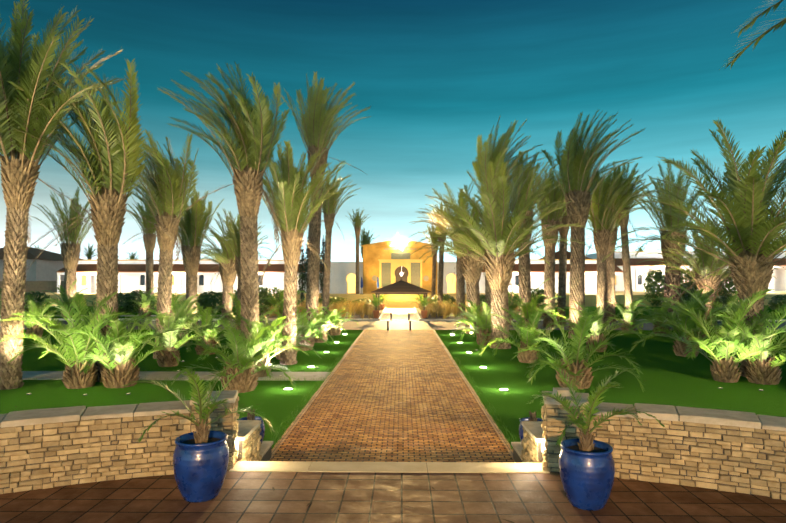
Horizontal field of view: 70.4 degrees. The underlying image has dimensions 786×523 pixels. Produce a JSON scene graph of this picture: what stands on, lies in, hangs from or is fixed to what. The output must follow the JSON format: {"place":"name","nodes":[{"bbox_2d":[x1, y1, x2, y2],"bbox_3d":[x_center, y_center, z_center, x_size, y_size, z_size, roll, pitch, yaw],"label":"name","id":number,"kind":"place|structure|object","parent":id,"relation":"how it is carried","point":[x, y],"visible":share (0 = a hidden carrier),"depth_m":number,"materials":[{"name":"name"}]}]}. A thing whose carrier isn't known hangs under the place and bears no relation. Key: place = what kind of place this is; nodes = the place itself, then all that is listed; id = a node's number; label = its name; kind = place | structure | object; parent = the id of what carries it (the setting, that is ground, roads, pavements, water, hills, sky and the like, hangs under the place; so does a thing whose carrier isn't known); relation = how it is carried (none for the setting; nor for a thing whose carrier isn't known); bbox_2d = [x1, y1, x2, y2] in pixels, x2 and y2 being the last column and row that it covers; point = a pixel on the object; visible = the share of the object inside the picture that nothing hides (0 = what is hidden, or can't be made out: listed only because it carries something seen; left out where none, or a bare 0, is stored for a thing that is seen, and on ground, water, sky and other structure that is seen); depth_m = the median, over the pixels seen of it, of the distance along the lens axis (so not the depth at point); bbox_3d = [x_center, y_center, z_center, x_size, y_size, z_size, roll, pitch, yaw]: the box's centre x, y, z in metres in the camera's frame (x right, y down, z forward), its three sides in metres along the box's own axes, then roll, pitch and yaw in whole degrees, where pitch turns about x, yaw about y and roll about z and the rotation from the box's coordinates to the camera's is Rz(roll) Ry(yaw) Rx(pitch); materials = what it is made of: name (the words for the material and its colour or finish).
{"place":"outdoors","nodes":[
{"label":"outdoors","id":0,"kind":"place"},
{"bbox_2d":[0,396,239,493],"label":"stone wall","id":1,"kind":"structure","parent":0,"point":[162,444],"depth_m":7.45,"materials":[{"name":"beige stone"}]},
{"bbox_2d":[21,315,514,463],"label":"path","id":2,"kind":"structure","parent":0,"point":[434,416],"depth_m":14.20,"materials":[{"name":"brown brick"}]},
{"bbox_2d":[0,458,785,522],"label":"terrace","id":3,"kind":"structure","parent":0,"point":[334,497],"depth_m":6.78,"materials":[{"name":"tile"}]},
{"bbox_2d":[0,390,272,456],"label":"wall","id":4,"kind":"structure","parent":3,"relation":"on","point":[247,429],"depth_m":7.70,"materials":[{"name":"stone"}]},
{"bbox_2d":[123,362,273,502],"bbox_3d":[-2.363,2.092,6.962,1.490,1.696,1.870,-1,-2,35],"label":"potted palm","id":5,"kind":"object","parent":3,"relation":"on","point":[200,459],"visible":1,"depth_m":6.79,"materials":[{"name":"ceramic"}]},
{"bbox_2d":[229,461,549,472],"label":"stone steps","id":6,"kind":"structure","parent":3,"relation":"on","point":[379,467],"depth_m":8.01,"materials":[{"name":"beige stone"}]},
{"bbox_2d":[529,361,664,510],"bbox_3d":[2.458,2.103,6.735,1.483,1.659,1.644,-1,-2,20],"label":"potted palm","id":7,"kind":"object","parent":3,"relation":"on","point":[586,466],"visible":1,"depth_m":6.55,"materials":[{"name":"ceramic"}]},
{"bbox_2d":[511,388,785,460],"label":"coping","id":8,"kind":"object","parent":3,"relation":"on","point":[534,429],"depth_m":7.56,"materials":[{"name":"stone"}]},
{"bbox_2d":[0,306,785,448],"bbox_3d":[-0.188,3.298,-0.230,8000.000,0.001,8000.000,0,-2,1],"label":"lawn","id":9,"kind":"structure","parent":0,"point":[669,376],"depth_m":17.84,"materials":[{"name":"green plant"}]},
{"bbox_2d":[0,259,63,280],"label":"building","id":10,"kind":"structure","parent":9,"relation":"on","point":[41,270],"depth_m":120.84,"materials":[{"name":"white paint"}]},
{"bbox_2d":[0,246,80,260],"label":"building roof","id":11,"kind":"structure","parent":10,"relation":"on","point":[32,252],"depth_m":126.04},
{"bbox_2d":[0,294,64,338],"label":"young palm","id":12,"kind":"object","parent":9,"relation":"on","point":[36,330],"visible":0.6,"depth_m":31.64,"materials":[{"name":"green plant"}]},
{"bbox_2d":[0,281,64,291],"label":"garden wall","id":13,"kind":"structure","parent":9,"relation":"on","point":[39,286],"depth_m":84.65,"materials":[{"name":"grey paint"}]},
{"bbox_2d":[24,291,51,310],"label":"shrub","id":14,"kind":"object","parent":9,"relation":"on","point":[37,298],"visible":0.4,"depth_m":58.67,"materials":[{"name":"green plant"}]},
{"bbox_2d":[0,0,123,389],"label":"palm","id":15,"kind":"object","parent":9,"relation":"on","point":[20,168],"visible":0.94,"depth_m":16.96,"materials":[{"name":"green plant"}]},
{"bbox_2d":[31,186,92,305],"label":"palm","id":16,"kind":"object","parent":9,"relation":"on","point":[70,251],"visible":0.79,"depth_m":70.19,"materials":[{"name":"green plant"}]},
{"bbox_2d":[41,280,92,317],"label":"young palm","id":17,"kind":"object","parent":9,"relation":"on","point":[67,298],"visible":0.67,"depth_m":49.50,"materials":[{"name":"green plant"}]},
{"bbox_2d":[0,290,151,388],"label":"young palm","id":18,"kind":"object","parent":9,"relation":"on","point":[73,377],"visible":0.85,"depth_m":16.98,"materials":[{"name":"green plant"}]},
{"bbox_2d":[4,53,185,381],"bbox_3d":[-10.320,-1.383,18.265,5.280,10.848,4.696,-1,-2,36],"label":"palm","id":19,"kind":"object","parent":9,"relation":"on","point":[110,161],"visible":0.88,"depth_m":18.10,"materials":[{"name":"green plant"}]},
{"bbox_2d":[39,301,187,387],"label":"young palm","id":20,"kind":"object","parent":9,"relation":"on","point":[120,369],"visible":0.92,"depth_m":17.14,"materials":[{"name":"green plant"}]},
{"bbox_2d":[92,292,137,312],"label":"shrub","id":21,"kind":"object","parent":9,"relation":"on","point":[120,296],"visible":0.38,"depth_m":53.61,"materials":[{"name":"green plant"}]},
{"bbox_2d":[120,290,154,312],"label":"shrub","id":22,"kind":"object","parent":9,"relation":"on","point":[137,295],"visible":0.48,"depth_m":54.87,"materials":[{"name":"green plant"}]},
{"bbox_2d":[122,287,157,317],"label":"young palm","id":23,"kind":"object","parent":9,"relation":"on","point":[143,305],"visible":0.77,"depth_m":48.34,"materials":[{"name":"green plant"}]},
{"bbox_2d":[126,193,156,308],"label":"palm","id":24,"kind":"object","parent":9,"relation":"on","point":[149,237],"visible":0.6,"depth_m":57.31,"materials":[{"name":"green plant"}]},
{"bbox_2d":[122,125,198,358],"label":"palm","id":25,"kind":"object","parent":9,"relation":"on","point":[167,189],"visible":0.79,"depth_m":23.68,"materials":[{"name":"green plant"}]},
{"bbox_2d":[117,296,219,366],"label":"young palm","id":26,"kind":"object","parent":9,"relation":"on","point":[166,358],"visible":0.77,"depth_m":21.27,"materials":[{"name":"green plant"}]},
{"bbox_2d":[141,293,219,346],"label":"young palm","id":27,"kind":"object","parent":9,"relation":"on","point":[177,307],"visible":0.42,"depth_m":27.74,"materials":[{"name":"green plant"}]},
{"bbox_2d":[142,186,223,327],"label":"palm","id":28,"kind":"object","parent":9,"relation":"on","point":[193,224],"visible":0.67,"depth_m":37.90,"materials":[{"name":"green plant"}]},
{"bbox_2d":[57,259,331,293],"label":"building wing","id":29,"kind":"structure","parent":9,"relation":"on","point":[131,275],"depth_m":78.68,"materials":[{"name":"white paint"}]},
{"bbox_2d":[173,301,240,354],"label":"young palm","id":30,"kind":"object","parent":9,"relation":"on","point":[206,317],"visible":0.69,"depth_m":24.76,"materials":[{"name":"green plant"}]},
{"bbox_2d":[197,291,222,312],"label":"shrub","id":31,"kind":"object","parent":9,"relation":"on","point":[207,301],"visible":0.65,"depth_m":55.53,"materials":[{"name":"green plant"}]},
{"bbox_2d":[174,208,271,323],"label":"palm","id":32,"kind":"object","parent":9,"relation":"on","point":[224,256],"visible":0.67,"depth_m":41.52,"materials":[{"name":"green plant"}]},
{"bbox_2d":[158,61,289,350],"bbox_3d":[-6.160,-1.737,20.673,4.552,11.721,5.091,0,-2,1],"label":"palm","id":33,"kind":"object","parent":9,"relation":"on","point":[255,139],"visible":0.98,"depth_m":19.98,"materials":[{"name":"green plant"}]},
{"bbox_2d":[170,307,308,392],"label":"young palm","id":34,"kind":"object","parent":9,"relation":"on","point":[245,381],"visible":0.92,"depth_m":16.43,"materials":[{"name":"green plant"}]},
{"bbox_2d":[212,213,267,326],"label":"palm","id":35,"kind":"object","parent":9,"relation":"on","point":[237,253],"visible":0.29,"depth_m":39.69,"materials":[{"name":"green plant"}]},
{"bbox_2d":[212,293,275,342],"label":"young palm","id":36,"kind":"object","parent":9,"relation":"on","point":[236,307],"visible":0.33,"depth_m":29.42,"materials":[{"name":"green plant"}]},
{"bbox_2d":[238,410,264,443],"bbox_3d":[-2.519,2.970,9.875,0.482,0.719,0.482,0,-2,1],"label":"blue pot","id":37,"kind":"object","parent":9,"relation":"on","point":[250,416],"visible":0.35,"depth_m":9.85,"materials":[{"name":"ceramic"}]},
{"bbox_2d":[238,441,270,460],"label":"low wall","id":38,"kind":"structure","parent":9,"relation":"on","point":[266,456],"depth_m":9.69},
{"bbox_2d":[240,425,261,460],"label":"cheek wall stones","id":39,"kind":"object","parent":38,"relation":"attached to","point":[251,445],"depth_m":8.98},
{"bbox_2d":[232,286,279,313],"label":"shrub","id":40,"kind":"object","parent":9,"relation":"on","point":[263,293],"visible":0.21,"depth_m":53.54,"materials":[{"name":"green plant"}]},
{"bbox_2d":[197,299,320,376],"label":"young palm","id":41,"kind":"object","parent":9,"relation":"on","point":[265,352],"visible":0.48,"depth_m":19.14,"materials":[{"name":"green plant"}]},
{"bbox_2d":[258,276,305,328],"bbox_3d":[-7.480,2.763,38.174,5.028,3.913,4.734,0,-2,1],"label":"bush","id":42,"kind":"object","parent":9,"relation":"on","point":[281,296],"visible":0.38,"depth_m":37.73,"materials":[{"name":"green plant"}]},
{"bbox_2d":[259,310,328,359],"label":"young palm","id":43,"kind":"object","parent":9,"relation":"on","point":[278,356],"visible":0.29,"depth_m":23.30,"materials":[{"name":"green plant"}]},
{"bbox_2d":[297,245,305,304],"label":"cypress tree","id":44,"kind":"object","parent":9,"relation":"on","point":[302,273],"visible":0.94,"depth_m":65.88,"materials":[{"name":"green plant"}]},
{"bbox_2d":[271,307,334,350],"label":"young palm","id":45,"kind":"object","parent":9,"relation":"on","point":[308,331],"visible":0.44,"depth_m":26.17,"materials":[{"name":"green plant"}]},
{"bbox_2d":[259,140,356,364],"bbox_3d":[-3.798,-0.314,21.909,4.415,8.958,3.924,-1,-2,20],"label":"palm","id":46,"kind":"object","parent":9,"relation":"on","point":[291,200],"visible":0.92,"depth_m":21.77,"materials":[{"name":"green plant"}]},
{"bbox_2d":[296,303,345,342],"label":"young palm","id":47,"kind":"object","parent":9,"relation":"on","point":[320,335],"visible":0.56,"depth_m":29.51,"materials":[{"name":"green plant"}]},
{"bbox_2d":[319,235,324,297],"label":"cypress tree","id":48,"kind":"object","parent":9,"relation":"on","point":[321,276],"visible":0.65,"depth_m":64.36,"materials":[{"name":"green plant"}]},
{"bbox_2d":[280,72,370,323],"bbox_3d":[-4.122,-3.572,34.065,5.690,16.305,5.144,0,-2,1],"label":"palm","id":49,"kind":"object","parent":9,"relation":"on","point":[316,120],"visible":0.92,"depth_m":33.54,"materials":[{"name":"green plant"}]},
{"bbox_2d":[316,306,358,335],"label":"young palm","id":50,"kind":"object","parent":9,"relation":"on","point":[333,331],"visible":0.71,"depth_m":33.42,"materials":[{"name":"green plant"}]},
{"bbox_2d":[321,170,359,318],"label":"palm","id":51,"kind":"object","parent":9,"relation":"on","point":[328,206],"visible":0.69,"depth_m":36.35,"materials":[{"name":"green plant"}]},
{"bbox_2d":[346,209,370,293],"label":"palm","id":52,"kind":"object","parent":9,"relation":"on","point":[356,222],"visible":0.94,"depth_m":73.85,"materials":[{"name":"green plant"}]},
{"bbox_2d":[355,227,379,258],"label":"palm","id":53,"kind":"object","parent":9,"relation":"on","point":[365,240],"visible":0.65,"depth_m":80.64,"materials":[{"name":"green plant"}]},
{"bbox_2d":[269,330,515,462],"bbox_3d":[0.179,4.100,23.063,4.700,0.070,28.180,0,-2,1],"label":"path edge","id":54,"kind":"object","parent":9,"relation":"on","point":[475,395],"visible":0.43,"depth_m":14.27,"materials":[{"name":"stone"}]},
{"bbox_2d":[0,307,785,320],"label":"kerb","id":55,"kind":"structure","parent":9,"relation":"on","point":[382,313],"depth_m":45.39,"materials":[{"name":"beige stone"}]},
{"bbox_2d":[30,238,785,307],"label":"building","id":56,"kind":"structure","parent":9,"relation":"on","point":[389,262],"depth_m":74.83,"materials":[{"name":"yellow paint"}]},
{"bbox_2d":[259,308,556,318],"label":"ground beds","id":57,"kind":"object","parent":9,"relation":"on","point":[356,316],"depth_m":50.11,"materials":[{"name":"green plant"}]},
{"bbox_2d":[259,297,380,318],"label":"plant grasses","id":58,"kind":"object","parent":57,"relation":"on","point":[367,309],"visible":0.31,"depth_m":51.84,"materials":[{"name":"yellow plant"}]},
{"bbox_2d":[363,294,386,317],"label":"terracotta pot","id":59,"kind":"object","parent":57,"relation":"on","point":[375,302],"visible":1,"depth_m":46.24,"materials":[{"name":"brown ceramic"}]},
{"bbox_2d":[410,294,433,317],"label":"terracotta pot","id":60,"kind":"object","parent":57,"relation":"on","point":[424,302],"visible":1,"depth_m":46.19,"materials":[{"name":"brown ceramic"}]},
{"bbox_2d":[415,298,543,318],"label":"plant grasses","id":61,"kind":"object","parent":57,"relation":"on","point":[440,310],"visible":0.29,"depth_m":49.96,"materials":[{"name":"yellow plant"}]},
{"bbox_2d":[418,224,438,303],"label":"palm","id":62,"kind":"object","parent":9,"relation":"on","point":[431,241],"visible":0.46,"depth_m":67.71,"materials":[{"name":"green plant"}]},
{"bbox_2d":[419,201,449,304],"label":"palm","id":63,"kind":"object","parent":9,"relation":"on","point":[440,278],"visible":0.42,"depth_m":58.63,"materials":[{"name":"green plant"}]},
{"bbox_2d":[407,178,482,315],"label":"palm","id":64,"kind":"object","parent":9,"relation":"on","point":[460,290],"visible":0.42,"depth_m":51.45,"materials":[{"name":"green plant"}]},
{"bbox_2d":[410,196,514,318],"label":"palm","id":65,"kind":"object","parent":9,"relation":"on","point":[472,292],"visible":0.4,"depth_m":37.49,"materials":[{"name":"green plant"}]},
{"bbox_2d":[446,299,487,336],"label":"young palm","id":66,"kind":"object","parent":9,"relation":"on","point":[471,311],"visible":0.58,"depth_m":34.13,"materials":[{"name":"green plant"}]},
{"bbox_2d":[451,300,525,348],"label":"young palm","id":67,"kind":"object","parent":9,"relation":"on","point":[483,334],"visible":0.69,"depth_m":28.22,"materials":[{"name":"green plant"}]},
{"bbox_2d":[414,161,597,348],"bbox_3d":[5.349,-0.242,27.342,8.876,9.196,9.170,0,-2,1],"label":"palm","id":68,"kind":"object","parent":9,"relation":"on","point":[500,244],"visible":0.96,"depth_m":26.60,"materials":[{"name":"green plant"}]},
{"bbox_2d":[464,114,552,328],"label":"palm","id":69,"kind":"object","parent":9,"relation":"on","point":[497,156],"visible":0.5,"depth_m":34.56,"materials":[{"name":"green plant"}]},
{"bbox_2d":[472,303,575,366],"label":"young palm","id":70,"kind":"object","parent":9,"relation":"on","point":[529,337],"visible":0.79,"depth_m":22.26,"materials":[{"name":"green plant"}]},
{"bbox_2d":[513,442,542,462],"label":"cheek backing wall","id":71,"kind":"structure","parent":9,"relation":"on","point":[516,458],"depth_m":8.40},
{"bbox_2d":[520,427,537,462],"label":"cheek wall stones","id":72,"kind":"object","parent":71,"relation":"attached to","point":[529,444],"depth_m":8.86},
{"bbox_2d":[498,150,559,329],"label":"palm","id":73,"kind":"object","parent":9,"relation":"on","point":[524,275],"visible":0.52,"depth_m":35.43,"materials":[{"name":"green plant"}]},
{"bbox_2d":[519,410,542,440],"bbox_3d":[2.460,2.969,9.796,0.482,0.715,0.482,0,-2,1],"label":"blue pot","id":74,"kind":"object","parent":9,"relation":"on","point":[532,417],"visible":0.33,"depth_m":9.77,"materials":[{"name":"ceramic"}]},
{"bbox_2d":[513,288,557,305],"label":"shrub","id":75,"kind":"object","parent":9,"relation":"on","point":[541,300],"visible":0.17,"depth_m":58.11,"materials":[{"name":"green plant"}]},
{"bbox_2d":[508,278,571,336],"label":"young palm","id":76,"kind":"object","parent":9,"relation":"on","point":[527,308],"visible":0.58,"depth_m":32.48,"materials":[{"name":"green plant"}]},
{"bbox_2d":[479,259,622,293],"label":"building wing","id":77,"kind":"structure","parent":9,"relation":"on","point":[537,268],"depth_m":77.91,"materials":[{"name":"white paint"}]},
{"bbox_2d":[530,167,589,326],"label":"palm","id":78,"kind":"object","parent":9,"relation":"on","point":[553,196],"visible":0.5,"depth_m":39.39,"materials":[{"name":"green plant"}]},
{"bbox_2d":[554,176,569,324],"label":"palm","id":79,"kind":"object","parent":9,"relation":"on","point":[562,277],"visible":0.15,"depth_m":41.41,"materials":[{"name":"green plant"}]},
{"bbox_2d":[512,307,646,392],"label":"young palm","id":80,"kind":"object","parent":9,"relation":"on","point":[575,364],"visible":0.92,"depth_m":16.96,"materials":[{"name":"green plant"}]},
{"bbox_2d":[530,110,642,338],"bbox_3d":[11.610,-2.229,32.236,4.872,13.490,6.260,1,-2,-24],"label":"palm","id":81,"kind":"object","parent":9,"relation":"on","point":[579,178],"visible":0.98,"depth_m":31.64,"materials":[{"name":"green plant"}]},
{"bbox_2d":[553,300,642,351],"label":"young palm","id":82,"kind":"object","parent":9,"relation":"on","point":[596,328],"visible":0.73,"depth_m":25.69,"materials":[{"name":"green plant"}]},
{"bbox_2d":[568,169,648,324],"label":"palm","id":83,"kind":"object","parent":9,"relation":"on","point":[604,214],"visible":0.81,"depth_m":41.27,"materials":[{"name":"green plant"}]},
{"bbox_2d":[605,161,653,319],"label":"palm","id":84,"kind":"object","parent":9,"relation":"on","point":[627,279],"visible":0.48,"depth_m":43.18,"materials":[{"name":"green plant"}]},
{"bbox_2d":[598,170,662,322],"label":"palm","id":85,"kind":"object","parent":9,"relation":"on","point":[610,272],"visible":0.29,"depth_m":43.55,"materials":[{"name":"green plant"}]},
{"bbox_2d":[604,297,656,333],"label":"young palm","id":86,"kind":"object","parent":9,"relation":"on","point":[627,315],"visible":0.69,"depth_m":34.58,"materials":[{"name":"green plant"}]},
{"bbox_2d":[643,269,664,306],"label":"topiary shrub","id":87,"kind":"object","parent":9,"relation":"on","point":[653,288],"visible":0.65,"depth_m":68.69,"materials":[{"name":"green plant"}]},
{"bbox_2d":[633,294,680,335],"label":"young palm","id":88,"kind":"object","parent":9,"relation":"on","point":[661,314],"visible":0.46,"depth_m":33.32,"materials":[{"name":"green plant"}]},
{"bbox_2d":[636,160,720,318],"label":"palm","id":89,"kind":"object","parent":9,"relation":"on","point":[671,278],"visible":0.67,"depth_m":45.48,"materials":[{"name":"green plant"}]},
{"bbox_2d":[632,287,728,356],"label":"young palm","id":90,"kind":"object","parent":9,"relation":"on","point":[679,349],"visible":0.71,"depth_m":24.17,"materials":[{"name":"green plant"}]},
{"bbox_2d":[585,251,785,291],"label":"building wing","id":91,"kind":"structure","parent":9,"relation":"on","point":[638,269],"depth_m":90.97,"materials":[{"name":"white paint"}]},
{"bbox_2d":[680,269,697,291],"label":"topiary shrub","id":92,"kind":"object","parent":9,"relation":"on","point":[690,282],"visible":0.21,"depth_m":68.34,"materials":[{"name":"green plant"}]},
{"bbox_2d":[601,118,785,376],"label":"palm","id":93,"kind":"object","parent":9,"relation":"on","point":[752,229],"visible":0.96,"depth_m":18.74,"materials":[{"name":"green plant"}]},
{"bbox_2d":[646,282,740,349],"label":"young palm","id":94,"kind":"object","parent":9,"relation":"on","point":[705,296],"visible":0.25,"depth_m":26.48,"materials":[{"name":"green plant"}]},
{"bbox_2d":[629,284,785,382],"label":"young palm","id":95,"kind":"object","parent":9,"relation":"on","point":[725,369],"visible":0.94,"depth_m":18.04,"materials":[{"name":"green plant"}]},
{"bbox_2d":[639,218,777,324],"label":"palm","id":96,"kind":"object","parent":9,"relation":"on","point":[703,264],"visible":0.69,"depth_m":41.12,"materials":[{"name":"green plant"}]},
{"bbox_2d":[715,270,736,297],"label":"topiary shrub","id":97,"kind":"object","parent":9,"relation":"on","point":[725,292],"visible":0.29,"depth_m":68.20,"materials":[{"name":"green plant"}]},
{"bbox_2d":[681,304,785,384],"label":"young palm","id":98,"kind":"object","parent":9,"relation":"on","point":[762,369],"visible":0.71,"depth_m":17.70,"materials":[{"name":"green plant"}]},
{"bbox_2d":[703,284,775,328],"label":"young palm","id":99,"kind":"object","parent":9,"relation":"on","point":[731,298],"visible":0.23,"depth_m":32.36,"materials":[{"name":"green plant"}]},
{"bbox_2d":[720,0,785,68],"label":"palm frond","id":100,"kind":"object","parent":9,"relation":"on","point":[776,26],"visible":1,"depth_m":11.29,"materials":[{"name":"green plant"}]},
{"bbox_2d":[768,294,785,310],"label":"shrub","id":101,"kind":"object","parent":9,"relation":"on","point":[774,301],"visible":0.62,"depth_m":55.54,"materials":[{"name":"green plant"}]},
{"bbox_2d":[0,320,785,329],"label":"road","id":102,"kind":"structure","parent":0,"point":[401,325],"depth_m":40.64,"materials":[{"name":"beige stone"}]},
{"bbox_2d":[0,0,785,261],"label":"sky","id":103,"kind":"structure","parent":0,"point":[434,76],"materials":[{"name":"blue"}]},
{"bbox_2d":[380,308,418,320],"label":"plaza paving","id":104,"kind":"structure","parent":0,"point":[399,314],"depth_m":53.47,"materials":[{"name":"beige stone"}]},
{"bbox_2d":[371,278,431,308],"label":"gazebo","id":105,"kind":"object","parent":104,"relation":"on","point":[401,287],"visible":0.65,"depth_m":54.85,"materials":[{"name":"brown wood"}]},
{"bbox_2d":[541,404,785,499],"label":"stone wall","id":106,"kind":"structure","parent":0,"point":[768,477],"depth_m":7.33,"materials":[{"name":"beige stone"}]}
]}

